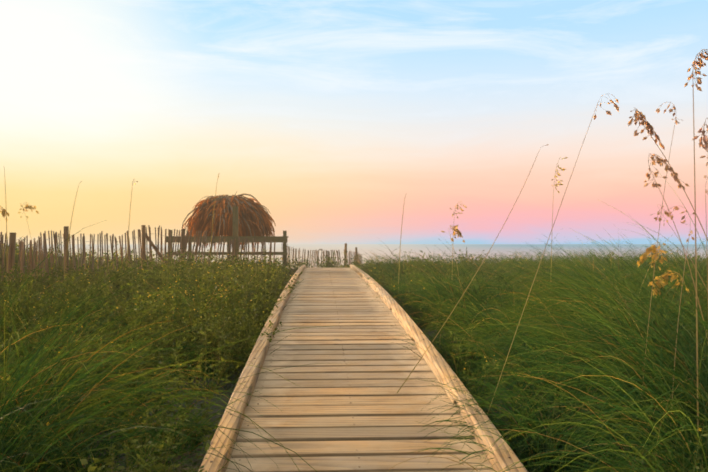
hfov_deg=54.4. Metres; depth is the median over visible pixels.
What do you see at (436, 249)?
sea
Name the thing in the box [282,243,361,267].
picket fence
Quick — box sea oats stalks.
[1,49,707,471]
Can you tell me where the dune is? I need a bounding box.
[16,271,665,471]
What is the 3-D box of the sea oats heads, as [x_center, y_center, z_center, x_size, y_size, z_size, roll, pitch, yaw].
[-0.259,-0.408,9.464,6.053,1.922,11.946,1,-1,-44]
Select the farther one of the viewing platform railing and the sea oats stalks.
the viewing platform railing
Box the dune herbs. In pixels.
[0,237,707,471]
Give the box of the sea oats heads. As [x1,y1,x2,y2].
[0,52,707,295]
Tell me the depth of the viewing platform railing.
19.72 m
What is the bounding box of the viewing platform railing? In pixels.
[166,206,299,276]
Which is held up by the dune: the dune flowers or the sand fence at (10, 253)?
the sand fence at (10, 253)
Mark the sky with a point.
(328, 114)
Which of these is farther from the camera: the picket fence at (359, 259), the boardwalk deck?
the picket fence at (359, 259)
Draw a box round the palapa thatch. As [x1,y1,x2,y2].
[181,192,275,260]
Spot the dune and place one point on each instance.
(200, 402)
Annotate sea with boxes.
[8,244,707,267]
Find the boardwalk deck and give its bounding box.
[198,265,527,471]
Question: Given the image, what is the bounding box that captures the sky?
[0,0,707,243]
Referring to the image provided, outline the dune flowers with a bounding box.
[2,236,701,438]
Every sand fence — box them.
[0,225,275,281]
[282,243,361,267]
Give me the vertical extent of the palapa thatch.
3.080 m

